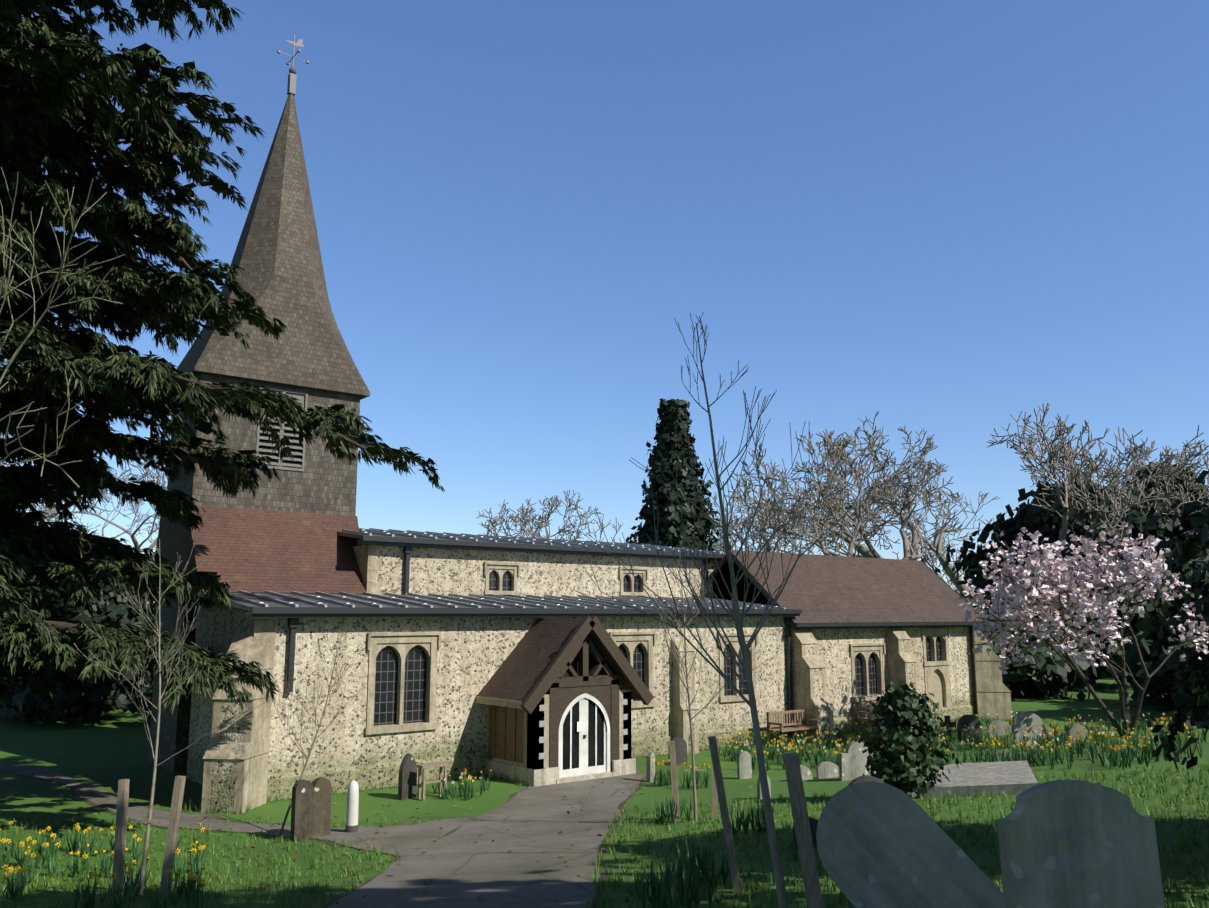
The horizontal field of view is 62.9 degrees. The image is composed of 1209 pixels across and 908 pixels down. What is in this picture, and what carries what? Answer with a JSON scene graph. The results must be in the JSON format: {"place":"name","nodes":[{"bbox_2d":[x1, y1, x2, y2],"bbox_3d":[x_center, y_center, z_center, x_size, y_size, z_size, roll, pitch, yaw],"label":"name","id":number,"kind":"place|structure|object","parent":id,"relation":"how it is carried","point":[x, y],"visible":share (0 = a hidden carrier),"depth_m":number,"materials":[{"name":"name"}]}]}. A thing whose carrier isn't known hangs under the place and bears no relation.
{"place":"outdoors","nodes":[
{"label":"outdoors","id":0,"kind":"place"},
{"bbox_2d":[0,764,474,856],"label":"side path","id":1,"kind":"structure","parent":0,"point":[409,838],"depth_m":17.14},
{"bbox_2d":[328,771,645,907],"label":"path","id":2,"kind":"structure","parent":0,"point":[527,872],"depth_m":12.67,"materials":[{"name":"grey asphalt"}]},
{"bbox_2d":[0,676,1208,907],"bbox_3d":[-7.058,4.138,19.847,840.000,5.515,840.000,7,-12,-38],"label":"ground","id":3,"kind":"structure","parent":0,"point":[110,750],"depth_m":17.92,"materials":[{"name":"green plant"}]},
{"bbox_2d":[18,511,61,608],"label":"evergreen tree","id":4,"kind":"object","parent":3,"relation":"on","point":[52,590],"depth_m":49.18,"materials":[{"name":"green plant"}]},
{"bbox_2d":[0,167,123,487],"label":"bare tree","id":5,"kind":"object","parent":3,"relation":"on","point":[50,302],"visible":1,"depth_m":12.65,"materials":[{"name":"brown plant"}]},
{"bbox_2d":[0,612,148,719],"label":"hedge bush","id":6,"kind":"object","parent":3,"relation":"on","point":[79,698],"depth_m":34.27,"materials":[{"name":"green plant"}]},
{"bbox_2d":[16,458,133,524],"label":"bare tree","id":7,"kind":"object","parent":3,"relation":"on","point":[121,474],"visible":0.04,"depth_m":79.55,"materials":[{"name":"brown plant"}]},
{"bbox_2d":[0,579,158,726],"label":"hedge bush","id":8,"kind":"object","parent":3,"relation":"on","point":[100,695],"depth_m":33.26,"materials":[{"name":"green plant"}]},
{"bbox_2d":[29,474,158,537],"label":"bare tree","id":9,"kind":"object","parent":3,"relation":"on","point":[104,526],"visible":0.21,"depth_m":109.22,"materials":[{"name":"brown plant"}]},
{"bbox_2d":[32,459,166,592],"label":"bare tree","id":10,"kind":"object","parent":3,"relation":"on","point":[132,536],"visible":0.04,"depth_m":60.70,"materials":[{"name":"brown plant"}]},
{"bbox_2d":[125,669,153,704],"bbox_3d":[-19.588,9.002,41.014,6.719,3.161,6.352,7,-12,-38],"label":"hedge bush","id":11,"kind":"object","parent":3,"relation":"on","point":[138,689],"depth_m":39.18,"materials":[{"name":"green plant"}]},
{"bbox_2d":[131,601,158,685],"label":"evergreen tree","id":12,"kind":"object","parent":3,"relation":"on","point":[151,618],"visible":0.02,"depth_m":41.59,"materials":[{"name":"green plant"}]},
{"bbox_2d":[111,776,185,897],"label":"tree stakes","id":13,"kind":"object","parent":3,"relation":"on","point":[121,825],"visible":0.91,"depth_m":12.00,"materials":[{"name":"brown wood"}]},
{"bbox_2d":[71,526,269,895],"bbox_3d":[-5.324,3.158,12.208,2.864,4.546,1.020,-3,-10,17],"label":"sapling","id":14,"kind":"object","parent":3,"relation":"on","point":[144,857],"visible":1,"depth_m":12.35,"materials":[{"name":"brown plant"}]},
{"bbox_2d":[0,0,444,714],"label":"cedar tree","id":15,"kind":"object","parent":3,"relation":"on","point":[132,390],"depth_m":18.72,"materials":[{"name":"green plant"}]},
{"bbox_2d":[0,764,475,857],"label":"path edging","id":16,"kind":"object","parent":3,"relation":"on","point":[329,842],"visible":0.04,"depth_m":17.94,"materials":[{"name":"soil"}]},
{"bbox_2d":[201,633,275,812],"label":"buttress","id":17,"kind":"structure","parent":3,"relation":"on","point":[235,758],"depth_m":18.95,"materials":[{"name":"stone"}]},
{"bbox_2d":[148,367,359,771],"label":"bell tower","id":18,"kind":"structure","parent":3,"relation":"on","point":[325,483],"depth_m":25.26,"materials":[{"name":"wood"}]},
{"bbox_2d":[154,506,366,593],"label":"tiled roof","id":19,"kind":"structure","parent":18,"relation":"attached to","point":[253,550],"depth_m":24.48,"materials":[{"name":"brown tile"}]},
{"bbox_2d":[177,93,369,399],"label":"spire","id":20,"kind":"structure","parent":18,"relation":"on","point":[277,256],"depth_m":26.54,"materials":[{"name":"brown wood"}]},
{"bbox_2d":[277,35,308,94],"bbox_3d":[-8.964,-11.204,28.434,0.693,1.850,0.693,-1,-9,6],"label":"weathervane","id":21,"kind":"object","parent":20,"relation":"on","point":[292,76],"visible":1,"depth_m":28.32,"materials":[{"name":"grey metal"}]},
{"bbox_2d":[256,385,307,471],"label":"belfry louvres","id":22,"kind":"object","parent":18,"relation":"attached to","point":[263,448],"visible":0.5,"depth_m":25.91,"materials":[{"name":"grey wood"}]},
{"bbox_2d":[290,777,331,840],"bbox_3d":[-4.835,5.921,16.297,0.130,1.087,0.650,-11,-15,44],"label":"gravestone","id":23,"kind":"object","parent":3,"relation":"on","point":[311,810],"visible":0.92,"depth_m":16.24,"materials":[{"name":"stone"}]},
{"bbox_2d":[264,625,364,834],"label":"bare shrub","id":24,"kind":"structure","parent":3,"relation":"on","point":[289,807],"depth_m":16.99,"materials":[{"name":"brown plant"}]},
{"bbox_2d":[345,780,358,831],"bbox_3d":[-4.265,5.990,16.732,0.208,0.890,0.203,7,-12,-38],"label":"white bollard","id":25,"kind":"object","parent":3,"relation":"on","point":[352,807],"visible":0.83,"depth_m":16.66,"materials":[{"name":"paint"}]},
{"bbox_2d":[398,753,416,799],"bbox_3d":[-3.979,6.587,19.984,0.100,1.025,0.445,-5,-11,29],"label":"gravestone","id":26,"kind":"object","parent":3,"relation":"on","point":[407,783],"visible":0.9,"depth_m":19.93,"materials":[{"name":"grey stone"}]},
{"bbox_2d":[417,762,448,800],"bbox_3d":[-3.478,6.638,19.970,0.600,0.720,0.240,7,-12,-38],"label":"wooden trestle","id":27,"kind":"object","parent":3,"relation":"on","point":[440,765],"visible":0.75,"depth_m":19.92,"materials":[{"name":"brown wood"}]},
{"bbox_2d":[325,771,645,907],"bbox_3d":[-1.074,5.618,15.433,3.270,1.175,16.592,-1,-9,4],"label":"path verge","id":28,"kind":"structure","parent":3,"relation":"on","point":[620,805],"depth_m":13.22,"materials":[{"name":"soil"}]},
{"bbox_2d":[476,490,628,542],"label":"bare tree","id":29,"kind":"object","parent":3,"relation":"on","point":[524,523],"visible":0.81,"depth_m":75.16,"materials":[{"name":"brown plant"}]},
{"bbox_2d":[486,653,635,786],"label":"porch walls","id":30,"kind":"structure","parent":3,"relation":"on","point":[518,748],"depth_m":22.21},
{"bbox_2d":[477,619,639,701],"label":"porch roof","id":31,"kind":"structure","parent":30,"relation":"on","point":[528,661],"depth_m":22.83,"materials":[{"name":"brown tile"}]},
{"bbox_2d":[475,696,639,708],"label":"porch eaves boards","id":32,"kind":"object","parent":31,"relation":"attached to","point":[499,702],"visible":0.29,"depth_m":22.14,"materials":[{"name":"brown wood"}]},
{"bbox_2d":[558,693,610,777],"bbox_3d":[-0.468,6.329,22.379,1.500,1.800,0.070,7,-12,-38],"label":"porch door","id":33,"kind":"structure","parent":30,"relation":"in","point":[588,726],"depth_m":22.40,"materials":[{"name":"white wood"}]},
{"bbox_2d":[520,616,653,771],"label":"porch timbers","id":34,"kind":"object","parent":30,"relation":"attached to","point":[603,650],"visible":0.94,"depth_m":22.58,"materials":[{"name":"wood"}]},
{"bbox_2d":[186,545,976,800],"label":"church walls","id":35,"kind":"structure","parent":3,"relation":"on","point":[424,680],"depth_m":25.73,"materials":[{"name":"stone"}]},
{"bbox_2d":[200,528,788,610],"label":"lead roofs","id":36,"kind":"structure","parent":35,"relation":"on","point":[244,600],"depth_m":25.61,"materials":[{"name":"grey metal"}]},
{"bbox_2d":[246,535,801,736],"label":"gutters and pipes","id":37,"kind":"object","parent":35,"relation":"on","point":[293,615],"visible":0.83,"depth_m":25.30,"materials":[{"name":"grey metal"}]},
{"bbox_2d":[710,550,981,622],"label":"roof","id":38,"kind":"structure","parent":35,"relation":"on","point":[825,589],"depth_m":33.57,"materials":[{"name":"brown tile"}]},
{"bbox_2d":[713,552,981,714],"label":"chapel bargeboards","id":39,"kind":"object","parent":35,"relation":"attached to","point":[762,598],"visible":0.5,"depth_m":31.78,"materials":[{"name":"wood"}]},
{"bbox_2d":[931,670,942,707],"bbox_3d":[11.442,8.304,34.261,0.900,1.900,0.060,7,-12,-38],"label":"priest door","id":40,"kind":"structure","parent":35,"relation":"attached to","point":[936,686],"depth_m":34.34,"materials":[{"name":"beige stone"}]},
{"bbox_2d":[0,710,1206,907],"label":"daffodils","id":41,"kind":"object","parent":3,"relation":"on","point":[1115,750],"visible":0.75,"depth_m":15.38,"materials":[{"name":"yellow plant"}]},
{"bbox_2d":[2,757,1207,907],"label":"leaf litter","id":42,"kind":"object","parent":3,"relation":"on","point":[480,898],"visible":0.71,"depth_m":14.44,"materials":[{"name":"brown plant"}]},
{"bbox_2d":[646,752,654,782],"bbox_3d":[1.024,6.999,21.920,0.140,0.730,0.140,7,-12,-38],"label":"stone post","id":43,"kind":"object","parent":3,"relation":"on","point":[650,767],"visible":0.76,"depth_m":21.88,"materials":[{"name":"grey stone"}]},
{"bbox_2d":[626,398,721,561],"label":"conifer tree","id":44,"kind":"object","parent":3,"relation":"on","point":[673,438],"visible":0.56,"depth_m":56.06,"materials":[{"name":"green plant"}]},
{"bbox_2d":[668,737,686,765],"bbox_3d":[1.808,7.403,24.374,0.472,0.817,0.100,4,-10,-25],"label":"gravestone","id":45,"kind":"object","parent":3,"relation":"on","point":[681,749],"visible":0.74,"depth_m":24.36,"materials":[{"name":"grey stone"}]},
{"bbox_2d":[669,738,718,822],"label":"tree stakes","id":46,"kind":"object","parent":3,"relation":"on","point":[673,767],"visible":0.65,"depth_m":15.26,"materials":[{"name":"brown wood"}]},
{"bbox_2d":[648,548,766,820],"bbox_3d":[1.444,3.570,15.221,1.303,4.293,2.233,7,-12,-38],"label":"sapling","id":47,"kind":"object","parent":3,"relation":"on","point":[691,734],"visible":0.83,"depth_m":15.50,"materials":[{"name":"brown plant"}]},
{"bbox_2d":[710,527,724,553],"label":"bare tree","id":48,"kind":"object","parent":3,"relation":"on","point":[718,542],"depth_m":100.73,"materials":[{"name":"brown plant"}]},
{"bbox_2d":[708,736,741,892],"bbox_3d":[1.153,3.491,9.374,0.339,1.584,0.090,2,-9,-10],"label":"stake","id":49,"kind":"object","parent":3,"relation":"on","point":[724,812],"visible":0.9,"depth_m":9.35,"materials":[{"name":"brown wood"}]},
{"bbox_2d":[570,312,884,907],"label":"sapling","id":50,"kind":"object","parent":3,"relation":"on","point":[737,618],"visible":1,"depth_m":7.55,"materials":[{"name":"brown plant"}]},
{"bbox_2d":[737,751,751,778],"bbox_3d":[3.105,6.977,21.934,0.304,0.736,0.100,4,-10,-21],"label":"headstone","id":51,"kind":"object","parent":3,"relation":"on","point":[744,769],"visible":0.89,"depth_m":21.90,"materials":[{"name":"grey stone"}]},
{"bbox_2d":[708,478,809,561],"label":"bare tree","id":52,"kind":"object","parent":3,"relation":"on","point":[739,528],"visible":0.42,"depth_m":67.69,"materials":[{"name":"brown plant"}]},
{"bbox_2d":[757,775,770,798],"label":"gravestone","id":53,"kind":"object","parent":3,"relation":"on","point":[759,792],"visible":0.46,"depth_m":17.72,"materials":[{"name":"grey stone"}]},
{"bbox_2d":[766,709,819,746],"bbox_3d":[5.396,7.820,28.207,1.620,0.920,0.580,7,-12,-38],"label":"bench","id":54,"kind":"object","parent":3,"relation":"on","point":[780,730],"visible":0.98,"depth_m":28.34,"materials":[{"name":"brown wood"}]},
{"bbox_2d":[783,752,822,907],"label":"stake","id":55,"kind":"object","parent":3,"relation":"on","point":[803,832],"visible":1,"depth_m":6.69,"materials":[{"name":"brown wood"}]},
{"bbox_2d":[793,816,817,849],"bbox_3d":[2.397,4.529,11.605,0.324,0.503,0.120,2,-9,-13],"label":"headstone","id":56,"kind":"object","parent":3,"relation":"on","point":[813,822],"visible":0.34,"depth_m":11.58,"materials":[{"name":"grey stone"}]},
{"bbox_2d":[800,765,812,779],"bbox_3d":[4.142,6.793,20.826,0.497,0.450,0.100,2,-9,-13],"label":"headstone","id":57,"kind":"object","parent":3,"relation":"on","point":[806,773],"visible":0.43,"depth_m":20.81,"materials":[{"name":"grey stone"}]},
{"bbox_2d":[816,761,838,778],"bbox_3d":[4.733,6.768,20.945,0.472,0.478,0.100,2,-12,-12],"label":"headstone","id":58,"kind":"object","parent":3,"relation":"on","point":[826,769],"visible":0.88,"depth_m":20.91,"materials":[{"name":"grey stone"}]},
{"bbox_2d":[729,411,948,566],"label":"bare tree","id":59,"kind":"object","parent":3,"relation":"on","point":[838,451],"visible":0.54,"depth_m":58.74,"materials":[{"name":"brown plant"}]},
{"bbox_2d":[839,741,875,780],"bbox_3d":[5.173,6.327,20.191,0.783,0.907,0.120,4,-10,-15],"label":"shouldered headstone","id":60,"kind":"object","parent":3,"relation":"on","point":[852,760],"visible":0.51,"depth_m":20.12,"materials":[{"name":"grey stone"}]},
{"bbox_2d":[744,425,987,604],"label":"bare tree","id":61,"kind":"object","parent":3,"relation":"on","point":[873,515],"visible":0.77,"depth_m":51.95,"materials":[{"name":"brown plant"}]},
{"bbox_2d":[848,775,885,785],"bbox_3d":[4.052,5.270,15.188,0.766,0.621,0.130,2,-12,-10],"label":"gravestone","id":62,"kind":"object","parent":3,"relation":"on","point":[865,778],"visible":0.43,"depth_m":15.19,"materials":[{"name":"grey stone"}]},
{"bbox_2d":[855,701,883,732],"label":"bench","id":63,"kind":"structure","parent":3,"relation":"on","point":[869,718],"depth_m":31.06,"materials":[{"name":"brown wood"}]},
{"bbox_2d":[797,474,987,605],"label":"bare tree","id":64,"kind":"object","parent":3,"relation":"on","point":[925,537],"visible":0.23,"depth_m":83.17,"materials":[{"name":"brown plant"}]},
{"bbox_2d":[855,681,962,797],"bbox_3d":[4.939,4.779,16.222,1.680,2.068,1.608,7,-12,-38],"label":"shrub","id":65,"kind":"object","parent":3,"relation":"on","point":[899,702],"depth_m":15.98,"materials":[{"name":"green plant"}]},
{"bbox_2d":[816,781,1004,907],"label":"leaning headstone","id":66,"kind":"object","parent":3,"relation":"on","point":[881,845],"visible":1,"depth_m":6.85,"materials":[{"name":"grey stone"}]},
{"bbox_2d":[872,454,999,605],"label":"bare tree","id":67,"kind":"object","parent":3,"relation":"on","point":[938,538],"visible":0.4,"depth_m":78.47,"materials":[{"name":"brown plant"}]},
{"bbox_2d":[940,716,955,733],"bbox_3d":[10.354,8.295,29.785,0.457,0.787,0.100,0,-9,-1],"label":"headstone cross","id":68,"kind":"object","parent":3,"relation":"on","point":[949,722],"visible":0.66,"depth_m":29.76,"materials":[{"name":"grey stone"}]},
{"bbox_2d":[957,714,981,738],"bbox_3d":[10.879,8.208,29.467,0.703,0.850,0.120,1,-9,-5],"label":"gravestone","id":69,"kind":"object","parent":3,"relation":"on","point":[970,721],"depth_m":29.43,"materials":[{"name":"grey stone"}]},
{"bbox_2d":[918,760,1037,797],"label":"ledger slab","id":70,"kind":"structure","parent":3,"relation":"on","point":[993,777],"depth_m":16.40,"materials":[{"name":"grey stone"}]},
{"bbox_2d":[972,627,1011,718],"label":"buttress","id":71,"kind":"structure","parent":3,"relation":"on","point":[993,695],"depth_m":35.23,"materials":[{"name":"stone"}]},
{"bbox_2d":[987,720,1011,734],"bbox_3d":[12.114,8.475,30.297,0.698,0.583,0.120,0,-9,1],"label":"gravestone","id":72,"kind":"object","parent":3,"relation":"on","point":[1000,726],"depth_m":30.25,"materials":[{"name":"grey stone"}]},
{"bbox_2d":[994,749,1011,760],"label":"gravestone","id":73,"kind":"object","parent":3,"relation":"on","point":[1005,755],"visible":0.32,"depth_m":22.14,"materials":[{"name":"grey stone"}]},
{"bbox_2d":[1012,712,1041,746],"bbox_3d":[11.081,7.283,25.885,0.721,1.026,0.120,2,-9,-2],"label":"gravestone","id":74,"kind":"object","parent":3,"relation":"on","point":[1022,721],"visible":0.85,"depth_m":25.86,"materials":[{"name":"grey stone"}]},
{"bbox_2d":[981,617,1106,701],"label":"hedge bush","id":75,"kind":"object","parent":3,"relation":"on","point":[1043,675],"visible":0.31,"depth_m":42.93,"materials":[{"name":"green plant"}]},
{"bbox_2d":[1042,725,1053,737],"bbox_3d":[12.318,7.879,27.672,0.496,0.566,0.100,-1,-9,4],"label":"headstone","id":76,"kind":"object","parent":3,"relation":"on","point":[1045,727],"visible":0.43,"depth_m":27.64,"materials":[{"name":"grey stone"}]},
{"bbox_2d":[921,478,1208,683],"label":"yew tree","id":77,"kind":"object","parent":3,"relation":"on","point":[1044,522],"visible":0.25,"depth_m":49.79,"materials":[{"name":"green plant"}]},
{"bbox_2d":[1068,724,1088,743],"bbox_3d":[12.377,7.379,25.807,0.463,0.621,0.100,-1,-9,5],"label":"gravestone","id":78,"kind":"object","parent":3,"relation":"on","point":[1073,729],"visible":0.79,"depth_m":25.78,"materials":[{"name":"grey stone"}]},
{"bbox_2d":[997,779,1164,907],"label":"gravestone","id":79,"kind":"object","parent":3,"relation":"on","point":[1066,843],"visible":1,"depth_m":5.38,"materials":[{"name":"grey stone"}]},
{"bbox_2d":[958,521,1208,736],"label":"magnolia tree","id":80,"kind":"object","parent":3,"relation":"on","point":[1093,604],"depth_m":26.63,"materials":[{"name":"pink plant"}]},
{"bbox_2d":[987,415,1208,544],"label":"bare tree","id":81,"kind":"object","parent":3,"relation":"on","point":[1182,463],"visible":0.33,"depth_m":53.47,"materials":[{"name":"brown plant"}]},
{"bbox_2d":[989,403,1208,653],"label":"bare tree","id":82,"kind":"object","parent":3,"relation":"on","point":[1117,490],"visible":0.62,"depth_m":48.85,"materials":[{"name":"brown plant"}]},
{"bbox_2d":[1108,608,1208,711],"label":"hedge bush","id":83,"kind":"object","parent":3,"relation":"on","point":[1163,681],"visible":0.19,"depth_m":38.84,"materials":[{"name":"green plant"}]},
{"bbox_2d":[1121,461,1208,609],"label":"yew tree","id":84,"kind":"object","parent":3,"relation":"on","point":[1176,481],"depth_m":56.78,"materials":[{"name":"green plant"}]},
{"bbox_2d":[1127,470,1208,769],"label":"shrub","id":85,"kind":"object","parent":3,"relation":"on","point":[1184,553],"visible":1,"depth_m":9.98,"materials":[{"name":"green plant"}]},
{"bbox_2d":[1144,561,1208,705],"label":"hedge bush","id":86,"kind":"object","parent":3,"relation":"on","point":[1166,610],"visible":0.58,"depth_m":34.27,"materials":[{"name":"green plant"}]},
{"bbox_2d":[0,0,1208,614],"label":"sky","id":87,"kind":"structure","parent":0,"point":[949,219],"materials":[{"name":"blue"}]}
]}

